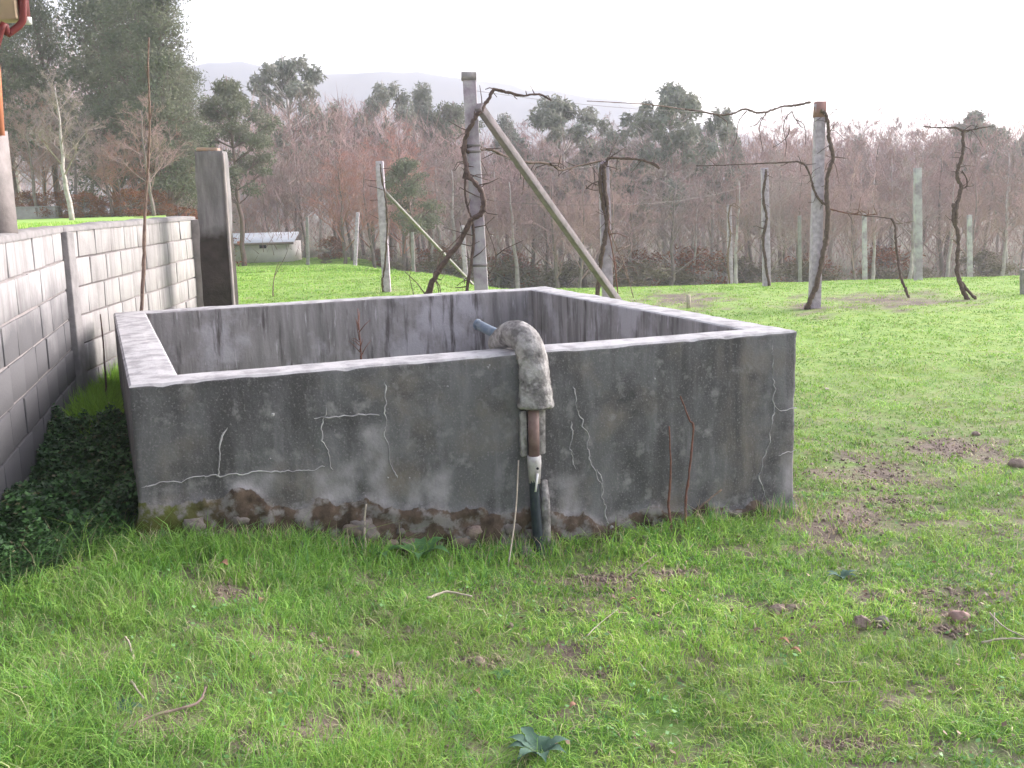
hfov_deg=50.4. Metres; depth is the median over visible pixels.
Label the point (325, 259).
olive shrub
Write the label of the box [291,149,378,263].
bare tree
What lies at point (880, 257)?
russet shrub
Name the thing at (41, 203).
russet shrub
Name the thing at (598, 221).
bare tree
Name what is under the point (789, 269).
olive shrub
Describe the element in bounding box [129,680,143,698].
stick
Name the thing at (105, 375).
dry reed
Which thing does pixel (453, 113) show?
pine tree
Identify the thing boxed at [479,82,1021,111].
trellis wire
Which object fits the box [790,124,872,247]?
bare tree
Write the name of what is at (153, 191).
russet shrub
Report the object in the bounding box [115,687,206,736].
stick
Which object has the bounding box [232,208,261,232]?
bare tree
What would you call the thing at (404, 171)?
pine tree
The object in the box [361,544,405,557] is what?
dock plant
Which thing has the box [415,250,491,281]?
olive shrub
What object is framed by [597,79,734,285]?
eucalyptus tree
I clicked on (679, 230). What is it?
bare tree
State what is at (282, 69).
eucalyptus tree
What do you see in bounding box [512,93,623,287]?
eucalyptus tree
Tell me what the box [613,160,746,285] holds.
bare tree
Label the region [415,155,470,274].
bare tree
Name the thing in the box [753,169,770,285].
grapevine
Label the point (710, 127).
eucalyptus tree
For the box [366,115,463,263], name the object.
bare tree
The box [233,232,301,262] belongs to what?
hut
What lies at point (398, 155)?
bare tree
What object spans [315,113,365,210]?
bare tree
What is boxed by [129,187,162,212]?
russet shrub
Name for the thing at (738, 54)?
sky
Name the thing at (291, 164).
bare tree
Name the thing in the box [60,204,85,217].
russet shrub
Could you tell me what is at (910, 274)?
bare tree
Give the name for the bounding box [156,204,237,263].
russet shrub
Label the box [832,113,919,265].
bare tree
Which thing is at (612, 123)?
bare tree
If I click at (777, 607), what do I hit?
earth clod
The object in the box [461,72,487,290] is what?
vineyard post
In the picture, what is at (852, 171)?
conifer tree
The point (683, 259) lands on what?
russet shrub
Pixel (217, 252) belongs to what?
gate pillar
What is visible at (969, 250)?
vineyard post
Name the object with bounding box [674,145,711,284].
bare tree
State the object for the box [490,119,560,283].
bare tree
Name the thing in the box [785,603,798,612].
earth clod
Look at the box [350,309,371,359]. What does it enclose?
dead weed
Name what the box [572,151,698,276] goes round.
bare tree
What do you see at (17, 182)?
eucalyptus tree
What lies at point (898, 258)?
grapevine
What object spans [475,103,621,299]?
diagonal brace
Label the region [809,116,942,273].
bare tree
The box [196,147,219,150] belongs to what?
roof tile
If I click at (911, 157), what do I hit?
bare tree
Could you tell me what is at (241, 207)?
bare tree
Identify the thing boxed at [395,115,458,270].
bare tree
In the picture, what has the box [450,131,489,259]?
bare tree
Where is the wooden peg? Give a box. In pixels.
[686,295,690,307]
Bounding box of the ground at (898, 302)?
[0,204,1023,767]
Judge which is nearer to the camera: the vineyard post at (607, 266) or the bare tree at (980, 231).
the vineyard post at (607, 266)
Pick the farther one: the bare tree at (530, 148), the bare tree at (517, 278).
the bare tree at (530, 148)
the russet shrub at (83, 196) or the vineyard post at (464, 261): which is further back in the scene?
the russet shrub at (83, 196)
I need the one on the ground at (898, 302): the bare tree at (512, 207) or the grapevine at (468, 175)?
the bare tree at (512, 207)
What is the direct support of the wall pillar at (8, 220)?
on the block wall at (63, 288)
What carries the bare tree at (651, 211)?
on the ground at (898, 302)
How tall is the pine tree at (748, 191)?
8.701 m
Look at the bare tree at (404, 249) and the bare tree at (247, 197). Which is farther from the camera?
the bare tree at (247, 197)
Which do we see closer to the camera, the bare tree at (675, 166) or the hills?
the bare tree at (675, 166)
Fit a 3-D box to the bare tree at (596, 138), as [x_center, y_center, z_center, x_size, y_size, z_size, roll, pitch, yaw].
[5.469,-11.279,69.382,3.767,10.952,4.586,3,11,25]
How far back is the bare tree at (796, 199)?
52.40 m
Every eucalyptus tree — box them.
[3,54,52,203]
[236,53,341,255]
[351,80,422,260]
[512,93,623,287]
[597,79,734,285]
[698,105,746,283]
[930,108,1023,272]
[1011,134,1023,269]
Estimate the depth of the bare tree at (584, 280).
58.78 m
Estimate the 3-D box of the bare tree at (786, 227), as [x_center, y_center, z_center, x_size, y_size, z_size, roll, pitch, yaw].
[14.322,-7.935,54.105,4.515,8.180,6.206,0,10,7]
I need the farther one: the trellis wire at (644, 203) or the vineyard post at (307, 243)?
the vineyard post at (307, 243)
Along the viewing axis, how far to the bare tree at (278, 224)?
64.81 m
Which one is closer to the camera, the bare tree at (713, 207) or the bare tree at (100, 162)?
the bare tree at (100, 162)
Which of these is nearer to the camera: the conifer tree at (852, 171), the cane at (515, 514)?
the cane at (515, 514)
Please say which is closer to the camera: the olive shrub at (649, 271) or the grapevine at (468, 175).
the grapevine at (468, 175)
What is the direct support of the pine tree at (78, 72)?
on the terrace
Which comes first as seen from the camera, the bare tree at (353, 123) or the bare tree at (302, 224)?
the bare tree at (302, 224)
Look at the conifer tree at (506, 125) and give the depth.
77.87 m
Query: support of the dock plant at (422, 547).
on the ground at (898, 302)
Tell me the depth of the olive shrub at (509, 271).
58.84 m
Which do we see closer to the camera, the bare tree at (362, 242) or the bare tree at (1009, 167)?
the bare tree at (1009, 167)
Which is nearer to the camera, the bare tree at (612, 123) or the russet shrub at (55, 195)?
the russet shrub at (55, 195)
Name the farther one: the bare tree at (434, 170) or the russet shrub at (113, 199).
the bare tree at (434, 170)
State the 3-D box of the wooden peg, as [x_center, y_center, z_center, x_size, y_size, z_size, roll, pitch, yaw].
[2.639,-1.218,16.244,0.075,0.233,0.071,-2,10,0]
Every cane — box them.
[363,504,366,547]
[507,460,518,568]
[667,426,673,534]
[680,396,694,531]
[692,489,721,528]
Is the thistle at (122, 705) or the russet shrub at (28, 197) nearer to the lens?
the thistle at (122, 705)
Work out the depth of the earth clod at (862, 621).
4.62 m
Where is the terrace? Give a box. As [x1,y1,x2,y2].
[17,215,165,228]
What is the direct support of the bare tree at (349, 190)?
on the ground at (898, 302)
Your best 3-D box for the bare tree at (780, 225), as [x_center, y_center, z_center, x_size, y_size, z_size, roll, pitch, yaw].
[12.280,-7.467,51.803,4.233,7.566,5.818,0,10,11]
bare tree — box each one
[3,86,91,215]
[9,93,76,204]
[12,90,118,210]
[12,140,48,185]
[15,68,107,219]
[16,132,80,190]
[64,92,103,193]
[66,118,141,216]
[91,135,153,216]
[93,92,197,215]
[104,106,192,203]
[109,128,246,215]
[230,168,260,228]
[231,111,324,231]
[231,184,250,231]
[232,175,292,231]
[232,206,260,232]
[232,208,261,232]
[235,146,343,257]
[241,158,295,231]
[244,139,316,249]
[252,105,329,224]
[256,161,303,231]
[260,126,325,256]
[272,111,376,253]
[289,136,346,258]
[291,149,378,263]
[299,94,385,238]
[307,109,385,260]
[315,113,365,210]
[319,136,421,264]
[322,102,381,254]
[336,148,405,267]
[343,120,439,260]
[353,122,447,270]
[357,146,444,269]
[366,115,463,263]
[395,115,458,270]
[410,146,469,274]
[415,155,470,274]
[415,168,459,273]
[423,121,508,277]
[439,140,514,247]
[439,144,515,237]
[447,177,517,266]
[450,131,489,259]
[459,136,594,285]
[468,163,542,287]
[482,150,523,286]
[489,149,546,250]
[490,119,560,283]
[495,151,626,288]
[498,153,583,282]
[500,137,660,287]
[516,123,584,267]
[518,121,538,267]
[537,140,587,285]
[545,166,628,287]
[567,127,619,225]
[568,152,671,275]
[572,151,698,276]
[573,111,674,249]
[577,134,604,276]
[584,134,619,222]
[587,134,689,284]
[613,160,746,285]
[621,133,689,265]
[624,133,661,275]
[627,144,708,284]
[667,155,689,255]
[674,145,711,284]
[677,145,709,279]
[679,128,723,274]
[679,174,724,284]
[682,149,754,283]
[689,131,745,281]
[698,137,796,282]
[706,158,772,283]
[708,132,796,279]
[715,144,760,263]
[725,146,808,270]
[731,122,865,280]
[742,144,867,280]
[743,109,803,266]
[754,145,876,260]
[757,143,841,281]
[766,113,828,278]
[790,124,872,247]
[791,118,853,202]
[794,118,883,265]
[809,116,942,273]
[823,149,909,279]
[824,136,867,274]
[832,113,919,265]
[833,103,911,279]
[853,161,906,279]
[858,131,910,270]
[862,124,918,270]
[868,125,955,278]
[871,134,1000,276]
[877,147,942,278]
[880,124,956,247]
[887,111,1023,276]
[888,118,929,250]
[904,110,953,267]
[922,156,1007,275]
[926,164,993,276]
[932,136,1022,271]
[938,104,1015,276]
[950,137,1023,275]
[981,142,1013,262]
[985,155,1023,275]
[995,168,1023,245]
[1000,123,1023,254]
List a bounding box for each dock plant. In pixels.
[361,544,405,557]
[390,537,448,561]
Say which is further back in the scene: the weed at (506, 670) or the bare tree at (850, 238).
the bare tree at (850, 238)
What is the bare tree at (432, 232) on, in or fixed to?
on the ground at (898, 302)
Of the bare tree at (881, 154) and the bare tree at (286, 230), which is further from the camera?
the bare tree at (286, 230)
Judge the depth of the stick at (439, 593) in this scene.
4.93 m
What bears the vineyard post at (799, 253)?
on the ground at (898, 302)
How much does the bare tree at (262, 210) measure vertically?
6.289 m
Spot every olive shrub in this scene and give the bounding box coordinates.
[319,257,331,263]
[390,261,407,270]
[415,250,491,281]
[487,256,563,288]
[526,260,593,288]
[592,258,680,286]
[645,265,704,285]
[701,254,780,283]
[771,258,849,281]
[856,264,908,279]
[903,265,944,278]
[959,248,1023,276]
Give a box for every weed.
[69,566,85,576]
[249,651,261,661]
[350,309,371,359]
[488,668,515,679]
[826,569,857,578]
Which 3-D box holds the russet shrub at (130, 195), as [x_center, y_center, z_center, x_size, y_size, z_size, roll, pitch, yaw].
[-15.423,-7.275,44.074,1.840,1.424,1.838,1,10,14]
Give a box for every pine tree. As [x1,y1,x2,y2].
[0,23,48,206]
[9,0,86,212]
[31,0,166,215]
[77,0,188,186]
[112,0,220,215]
[155,64,235,222]
[189,74,283,265]
[384,157,446,271]
[420,100,492,253]
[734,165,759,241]
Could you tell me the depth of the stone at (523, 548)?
5.65 m
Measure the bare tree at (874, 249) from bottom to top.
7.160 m
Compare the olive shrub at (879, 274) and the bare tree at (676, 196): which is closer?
the olive shrub at (879, 274)
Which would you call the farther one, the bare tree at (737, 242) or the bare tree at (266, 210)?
the bare tree at (266, 210)
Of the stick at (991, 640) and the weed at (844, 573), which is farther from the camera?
the weed at (844, 573)
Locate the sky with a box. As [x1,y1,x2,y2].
[13,0,1023,156]
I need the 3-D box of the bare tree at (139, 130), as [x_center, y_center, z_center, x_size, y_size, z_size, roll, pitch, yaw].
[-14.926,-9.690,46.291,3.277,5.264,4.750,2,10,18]
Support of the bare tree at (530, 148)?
on the ground at (898, 302)
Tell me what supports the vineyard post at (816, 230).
on the ground at (898, 302)
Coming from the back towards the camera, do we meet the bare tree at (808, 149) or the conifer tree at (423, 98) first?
the conifer tree at (423, 98)
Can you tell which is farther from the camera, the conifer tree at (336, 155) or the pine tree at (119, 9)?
the conifer tree at (336, 155)
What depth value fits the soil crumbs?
4.58 m
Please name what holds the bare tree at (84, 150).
on the terrace
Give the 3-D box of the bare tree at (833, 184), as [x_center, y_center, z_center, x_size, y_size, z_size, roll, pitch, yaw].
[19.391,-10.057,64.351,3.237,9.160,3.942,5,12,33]
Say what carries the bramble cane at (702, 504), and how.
on the ground at (898, 302)
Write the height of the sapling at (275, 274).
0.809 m
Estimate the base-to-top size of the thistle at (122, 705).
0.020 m
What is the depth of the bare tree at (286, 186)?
85.16 m
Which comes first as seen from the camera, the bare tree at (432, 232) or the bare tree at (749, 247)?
the bare tree at (432, 232)
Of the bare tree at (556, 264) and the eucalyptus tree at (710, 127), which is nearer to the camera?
the bare tree at (556, 264)
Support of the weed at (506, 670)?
on the ground at (898, 302)
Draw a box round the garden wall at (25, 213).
[16,206,58,218]
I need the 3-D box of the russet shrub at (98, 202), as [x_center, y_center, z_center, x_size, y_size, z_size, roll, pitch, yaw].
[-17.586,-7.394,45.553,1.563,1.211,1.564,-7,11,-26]
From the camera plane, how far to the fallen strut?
18.30 m
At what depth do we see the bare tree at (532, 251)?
62.58 m
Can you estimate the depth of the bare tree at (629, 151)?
60.18 m
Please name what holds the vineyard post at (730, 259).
on the ground at (898, 302)
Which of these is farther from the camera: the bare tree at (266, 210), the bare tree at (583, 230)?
the bare tree at (266, 210)
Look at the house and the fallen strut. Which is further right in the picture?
the fallen strut
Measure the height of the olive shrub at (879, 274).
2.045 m
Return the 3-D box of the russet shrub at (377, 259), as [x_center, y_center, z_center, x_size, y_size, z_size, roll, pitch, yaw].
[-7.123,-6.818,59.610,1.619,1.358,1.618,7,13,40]
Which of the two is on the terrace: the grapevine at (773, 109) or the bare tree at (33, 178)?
the bare tree at (33, 178)
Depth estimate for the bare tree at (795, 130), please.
73.72 m
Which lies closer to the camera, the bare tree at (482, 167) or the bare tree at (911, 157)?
the bare tree at (482, 167)
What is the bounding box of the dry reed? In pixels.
[100,314,107,396]
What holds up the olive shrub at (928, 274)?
on the ground at (898, 302)
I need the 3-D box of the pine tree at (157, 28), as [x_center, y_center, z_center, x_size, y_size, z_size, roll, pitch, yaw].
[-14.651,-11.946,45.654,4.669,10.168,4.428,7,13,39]
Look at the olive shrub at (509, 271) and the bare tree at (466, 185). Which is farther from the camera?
the bare tree at (466, 185)
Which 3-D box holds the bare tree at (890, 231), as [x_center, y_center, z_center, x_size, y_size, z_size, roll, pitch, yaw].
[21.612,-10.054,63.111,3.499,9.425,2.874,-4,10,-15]
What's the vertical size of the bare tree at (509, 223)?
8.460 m
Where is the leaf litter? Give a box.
[224,403,1023,767]
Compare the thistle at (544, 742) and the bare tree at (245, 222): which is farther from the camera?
the bare tree at (245, 222)
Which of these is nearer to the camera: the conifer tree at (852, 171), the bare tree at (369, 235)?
the bare tree at (369, 235)
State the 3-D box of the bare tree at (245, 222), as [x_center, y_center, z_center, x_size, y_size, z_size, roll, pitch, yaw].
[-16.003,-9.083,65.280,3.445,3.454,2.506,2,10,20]
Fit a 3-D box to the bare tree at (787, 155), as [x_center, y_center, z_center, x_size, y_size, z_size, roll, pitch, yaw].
[14.996,-9.078,57.776,7.445,9.527,6.998,2,10,18]
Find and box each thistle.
[105,696,144,713]
[506,726,568,761]
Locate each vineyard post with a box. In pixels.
[306,217,309,264]
[353,212,358,265]
[376,161,390,292]
[411,232,414,271]
[460,225,467,279]
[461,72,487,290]
[598,161,612,297]
[727,205,732,283]
[761,168,770,285]
[798,216,801,281]
[808,101,826,308]
[862,214,867,279]
[913,168,922,280]
[967,215,972,276]
[1019,269,1023,294]
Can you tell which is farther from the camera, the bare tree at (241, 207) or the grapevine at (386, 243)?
the bare tree at (241, 207)
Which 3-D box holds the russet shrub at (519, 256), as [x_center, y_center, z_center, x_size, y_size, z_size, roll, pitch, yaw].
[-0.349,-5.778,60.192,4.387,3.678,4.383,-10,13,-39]
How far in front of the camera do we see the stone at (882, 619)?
4.64 m
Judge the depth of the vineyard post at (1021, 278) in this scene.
16.69 m
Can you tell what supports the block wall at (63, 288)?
on the ground at (898, 302)
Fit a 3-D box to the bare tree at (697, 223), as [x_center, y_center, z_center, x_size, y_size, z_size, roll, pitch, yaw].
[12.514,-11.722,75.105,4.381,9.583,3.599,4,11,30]
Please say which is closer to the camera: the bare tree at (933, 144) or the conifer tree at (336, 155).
the bare tree at (933, 144)
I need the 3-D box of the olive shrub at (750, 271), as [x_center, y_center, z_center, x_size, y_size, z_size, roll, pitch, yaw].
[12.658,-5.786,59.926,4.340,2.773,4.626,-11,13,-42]
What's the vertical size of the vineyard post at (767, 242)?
2.313 m
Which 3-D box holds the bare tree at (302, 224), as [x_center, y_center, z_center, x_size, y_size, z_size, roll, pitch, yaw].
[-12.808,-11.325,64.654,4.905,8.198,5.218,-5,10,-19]
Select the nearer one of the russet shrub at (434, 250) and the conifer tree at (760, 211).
the russet shrub at (434, 250)
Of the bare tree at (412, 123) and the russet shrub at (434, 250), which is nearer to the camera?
the russet shrub at (434, 250)
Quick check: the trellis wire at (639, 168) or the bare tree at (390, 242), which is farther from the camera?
the bare tree at (390, 242)
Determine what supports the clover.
on the ground at (898, 302)
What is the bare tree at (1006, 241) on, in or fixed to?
on the ground at (898, 302)
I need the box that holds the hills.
[5,50,983,214]
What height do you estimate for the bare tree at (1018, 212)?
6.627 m
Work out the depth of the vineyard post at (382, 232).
16.57 m
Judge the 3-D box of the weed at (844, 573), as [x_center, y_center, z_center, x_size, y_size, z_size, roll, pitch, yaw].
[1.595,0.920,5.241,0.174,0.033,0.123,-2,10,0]
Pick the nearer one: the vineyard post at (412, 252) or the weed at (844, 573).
the weed at (844, 573)
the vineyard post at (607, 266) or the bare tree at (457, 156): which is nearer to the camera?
the vineyard post at (607, 266)
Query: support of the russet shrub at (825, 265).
on the ground at (898, 302)
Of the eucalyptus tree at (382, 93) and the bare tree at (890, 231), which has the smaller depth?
the bare tree at (890, 231)
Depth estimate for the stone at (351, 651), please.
4.23 m
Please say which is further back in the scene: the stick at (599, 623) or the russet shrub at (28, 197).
the russet shrub at (28, 197)
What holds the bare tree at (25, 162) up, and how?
on the terrace
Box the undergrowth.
[0,402,138,589]
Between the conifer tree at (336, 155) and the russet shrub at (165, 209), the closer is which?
the russet shrub at (165, 209)
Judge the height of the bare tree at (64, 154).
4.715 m
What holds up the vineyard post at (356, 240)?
on the ground at (898, 302)
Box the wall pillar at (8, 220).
[0,131,17,232]
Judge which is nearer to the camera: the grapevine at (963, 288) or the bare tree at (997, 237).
the grapevine at (963, 288)
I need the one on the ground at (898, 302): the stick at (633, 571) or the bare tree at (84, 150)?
the stick at (633, 571)
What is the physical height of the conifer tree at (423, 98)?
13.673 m
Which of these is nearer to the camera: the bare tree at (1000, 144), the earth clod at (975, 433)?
the earth clod at (975, 433)
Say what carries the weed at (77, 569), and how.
on the ground at (898, 302)
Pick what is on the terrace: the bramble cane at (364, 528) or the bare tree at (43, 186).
the bare tree at (43, 186)
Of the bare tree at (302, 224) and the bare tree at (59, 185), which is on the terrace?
the bare tree at (59, 185)
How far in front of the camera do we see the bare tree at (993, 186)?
63.79 m
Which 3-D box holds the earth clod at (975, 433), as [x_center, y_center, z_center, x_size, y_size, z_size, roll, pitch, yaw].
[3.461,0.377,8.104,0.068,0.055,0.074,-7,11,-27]
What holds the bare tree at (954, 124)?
on the ground at (898, 302)
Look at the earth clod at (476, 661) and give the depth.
4.34 m
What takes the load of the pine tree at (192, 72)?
on the ground at (898, 302)
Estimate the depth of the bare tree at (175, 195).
54.14 m
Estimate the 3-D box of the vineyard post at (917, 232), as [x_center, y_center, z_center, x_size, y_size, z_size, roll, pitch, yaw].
[7.632,-2.906,20.441,0.223,2.276,0.134,-2,10,0]
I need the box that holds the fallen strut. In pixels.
[385,190,473,284]
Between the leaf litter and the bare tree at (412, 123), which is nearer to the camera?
the leaf litter
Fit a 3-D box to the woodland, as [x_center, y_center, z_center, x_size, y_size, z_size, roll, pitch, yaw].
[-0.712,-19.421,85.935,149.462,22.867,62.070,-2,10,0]
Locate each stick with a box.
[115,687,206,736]
[124,636,134,660]
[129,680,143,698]
[426,590,471,598]
[587,609,617,635]
[614,555,654,584]
[981,637,1023,643]
[989,612,1023,637]
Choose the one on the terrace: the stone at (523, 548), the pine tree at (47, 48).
the pine tree at (47, 48)
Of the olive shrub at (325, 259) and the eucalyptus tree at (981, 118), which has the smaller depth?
the olive shrub at (325, 259)
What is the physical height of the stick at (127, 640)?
0.055 m
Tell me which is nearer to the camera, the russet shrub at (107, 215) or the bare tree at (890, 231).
the russet shrub at (107, 215)
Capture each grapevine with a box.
[367,164,396,291]
[405,82,603,293]
[583,136,659,297]
[590,101,810,155]
[696,107,876,309]
[722,189,739,283]
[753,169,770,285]
[846,209,912,297]
[923,119,991,299]
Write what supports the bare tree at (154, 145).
on the terrace
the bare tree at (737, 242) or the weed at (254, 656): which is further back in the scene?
the bare tree at (737, 242)
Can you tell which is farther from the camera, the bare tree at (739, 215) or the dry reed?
the bare tree at (739, 215)
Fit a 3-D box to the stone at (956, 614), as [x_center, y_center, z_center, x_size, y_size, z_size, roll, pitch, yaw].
[1.919,0.998,4.652,0.096,0.072,0.085,-6,11,-26]
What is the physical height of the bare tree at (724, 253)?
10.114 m
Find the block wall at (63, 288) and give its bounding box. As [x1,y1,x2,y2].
[0,216,203,502]
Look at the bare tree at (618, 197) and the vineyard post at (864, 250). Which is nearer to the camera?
the vineyard post at (864, 250)
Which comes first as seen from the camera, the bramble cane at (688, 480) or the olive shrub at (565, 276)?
the bramble cane at (688, 480)
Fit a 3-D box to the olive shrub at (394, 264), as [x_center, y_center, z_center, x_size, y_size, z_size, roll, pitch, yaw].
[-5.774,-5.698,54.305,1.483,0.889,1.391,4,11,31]
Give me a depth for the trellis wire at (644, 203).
15.71 m
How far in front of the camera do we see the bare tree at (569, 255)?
70.82 m
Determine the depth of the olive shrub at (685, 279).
56.56 m
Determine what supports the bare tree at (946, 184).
on the ground at (898, 302)
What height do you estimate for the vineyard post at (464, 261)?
1.339 m
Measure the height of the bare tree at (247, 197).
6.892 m
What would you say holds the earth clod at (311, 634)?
on the ground at (898, 302)
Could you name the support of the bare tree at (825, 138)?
on the ground at (898, 302)
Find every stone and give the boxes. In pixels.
[345,649,359,659]
[517,545,533,558]
[875,615,889,625]
[948,610,970,623]
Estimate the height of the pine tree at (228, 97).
9.388 m
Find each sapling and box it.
[140,37,154,310]
[272,242,289,295]
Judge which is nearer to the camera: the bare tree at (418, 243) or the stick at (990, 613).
the stick at (990, 613)
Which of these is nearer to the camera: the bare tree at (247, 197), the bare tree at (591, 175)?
the bare tree at (591, 175)
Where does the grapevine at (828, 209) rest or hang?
on the ground at (898, 302)
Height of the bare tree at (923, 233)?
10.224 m
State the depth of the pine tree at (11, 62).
48.15 m
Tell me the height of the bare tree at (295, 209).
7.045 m
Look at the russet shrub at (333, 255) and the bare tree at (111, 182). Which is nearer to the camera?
the bare tree at (111, 182)
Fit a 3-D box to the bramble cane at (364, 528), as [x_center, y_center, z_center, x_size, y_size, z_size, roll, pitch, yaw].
[-0.724,0.736,5.367,0.026,0.275,0.080,-2,10,-3]
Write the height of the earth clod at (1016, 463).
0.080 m
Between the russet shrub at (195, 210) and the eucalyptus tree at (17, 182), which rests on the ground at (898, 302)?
the russet shrub at (195, 210)
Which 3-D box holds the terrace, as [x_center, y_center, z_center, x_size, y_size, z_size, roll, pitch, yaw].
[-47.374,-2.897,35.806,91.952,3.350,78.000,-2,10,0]
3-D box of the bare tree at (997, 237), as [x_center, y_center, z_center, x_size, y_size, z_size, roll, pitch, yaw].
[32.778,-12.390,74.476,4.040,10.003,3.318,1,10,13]
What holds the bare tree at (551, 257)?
on the ground at (898, 302)
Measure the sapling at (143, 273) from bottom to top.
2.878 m
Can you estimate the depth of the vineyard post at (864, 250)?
33.78 m
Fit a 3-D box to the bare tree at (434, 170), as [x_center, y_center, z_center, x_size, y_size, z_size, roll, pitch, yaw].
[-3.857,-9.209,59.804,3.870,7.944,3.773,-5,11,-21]
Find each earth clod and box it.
[305,632,314,639]
[471,656,485,665]
[767,603,786,615]
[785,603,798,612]
[854,615,871,629]
[971,431,980,435]
[1007,458,1023,467]
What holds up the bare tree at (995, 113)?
on the ground at (898, 302)
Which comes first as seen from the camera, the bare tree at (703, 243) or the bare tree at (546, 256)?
the bare tree at (546, 256)
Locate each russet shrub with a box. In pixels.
[14,189,49,206]
[25,200,47,215]
[34,190,75,217]
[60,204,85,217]
[61,190,107,217]
[79,194,109,217]
[94,201,115,216]
[102,188,138,215]
[105,188,149,216]
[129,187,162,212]
[132,187,173,215]
[156,202,176,216]
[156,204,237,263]
[158,204,245,265]
[314,235,342,259]
[367,248,393,266]
[408,242,471,280]
[471,246,547,288]
[595,246,668,286]
[654,242,727,285]
[775,249,841,282]
[850,242,925,279]
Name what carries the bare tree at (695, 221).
on the ground at (898, 302)
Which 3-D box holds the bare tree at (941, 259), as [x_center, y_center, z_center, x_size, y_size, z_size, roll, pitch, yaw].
[23.332,-9.428,60.338,7.268,8.916,7.731,3,11,25]
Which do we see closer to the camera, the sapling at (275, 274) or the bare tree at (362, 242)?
the sapling at (275, 274)
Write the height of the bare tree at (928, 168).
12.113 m
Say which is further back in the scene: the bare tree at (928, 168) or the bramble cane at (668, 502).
the bare tree at (928, 168)
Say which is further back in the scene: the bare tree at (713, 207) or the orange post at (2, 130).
the bare tree at (713, 207)
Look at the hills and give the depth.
549.53 m
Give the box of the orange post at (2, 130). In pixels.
[0,70,4,135]
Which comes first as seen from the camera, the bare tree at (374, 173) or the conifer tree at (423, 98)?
the bare tree at (374, 173)
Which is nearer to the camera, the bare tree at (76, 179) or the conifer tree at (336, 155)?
the bare tree at (76, 179)
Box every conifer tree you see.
[314,101,350,250]
[409,81,450,250]
[487,111,523,251]
[755,149,785,269]
[836,134,870,267]
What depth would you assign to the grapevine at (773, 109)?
15.26 m
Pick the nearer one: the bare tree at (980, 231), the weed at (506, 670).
the weed at (506, 670)
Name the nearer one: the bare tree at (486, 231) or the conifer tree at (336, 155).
the bare tree at (486, 231)
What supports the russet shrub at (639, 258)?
on the ground at (898, 302)
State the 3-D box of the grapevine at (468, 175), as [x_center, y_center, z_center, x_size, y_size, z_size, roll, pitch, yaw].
[0.304,-1.611,11.084,1.088,2.775,2.901,7,13,42]
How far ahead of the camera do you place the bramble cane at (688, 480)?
6.01 m
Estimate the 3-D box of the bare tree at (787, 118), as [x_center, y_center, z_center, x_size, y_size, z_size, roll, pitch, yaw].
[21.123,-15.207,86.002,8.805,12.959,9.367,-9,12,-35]
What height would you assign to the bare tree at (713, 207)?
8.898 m
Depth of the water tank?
5.74 m
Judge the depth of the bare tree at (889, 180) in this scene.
71.34 m
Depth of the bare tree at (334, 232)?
68.18 m
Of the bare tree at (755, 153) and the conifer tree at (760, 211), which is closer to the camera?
the bare tree at (755, 153)
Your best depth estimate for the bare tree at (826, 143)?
84.18 m
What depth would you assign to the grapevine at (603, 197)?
12.92 m
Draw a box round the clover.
[0,484,1023,767]
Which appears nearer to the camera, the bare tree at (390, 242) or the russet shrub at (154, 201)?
the russet shrub at (154, 201)
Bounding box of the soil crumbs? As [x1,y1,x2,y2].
[6,428,1022,767]
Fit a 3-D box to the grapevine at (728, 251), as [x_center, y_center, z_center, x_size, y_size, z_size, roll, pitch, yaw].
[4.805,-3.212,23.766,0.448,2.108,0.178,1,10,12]
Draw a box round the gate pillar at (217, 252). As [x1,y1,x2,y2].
[194,151,238,306]
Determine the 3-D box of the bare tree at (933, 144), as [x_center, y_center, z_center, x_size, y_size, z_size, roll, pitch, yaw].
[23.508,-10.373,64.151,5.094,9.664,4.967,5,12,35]
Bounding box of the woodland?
[0,8,1023,287]
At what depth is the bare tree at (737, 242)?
51.13 m
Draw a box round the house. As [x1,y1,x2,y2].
[0,0,31,45]
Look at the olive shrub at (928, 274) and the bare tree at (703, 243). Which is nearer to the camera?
the olive shrub at (928, 274)
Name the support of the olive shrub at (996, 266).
on the ground at (898, 302)
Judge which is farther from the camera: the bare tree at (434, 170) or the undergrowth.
the bare tree at (434, 170)
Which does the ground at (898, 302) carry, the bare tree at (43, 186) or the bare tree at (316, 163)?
the bare tree at (316, 163)
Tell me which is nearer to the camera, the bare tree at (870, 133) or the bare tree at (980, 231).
the bare tree at (980, 231)
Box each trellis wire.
[386,179,913,204]
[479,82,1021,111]
[481,148,813,172]
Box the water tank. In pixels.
[113,286,799,555]
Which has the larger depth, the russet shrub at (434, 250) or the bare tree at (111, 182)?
the russet shrub at (434, 250)

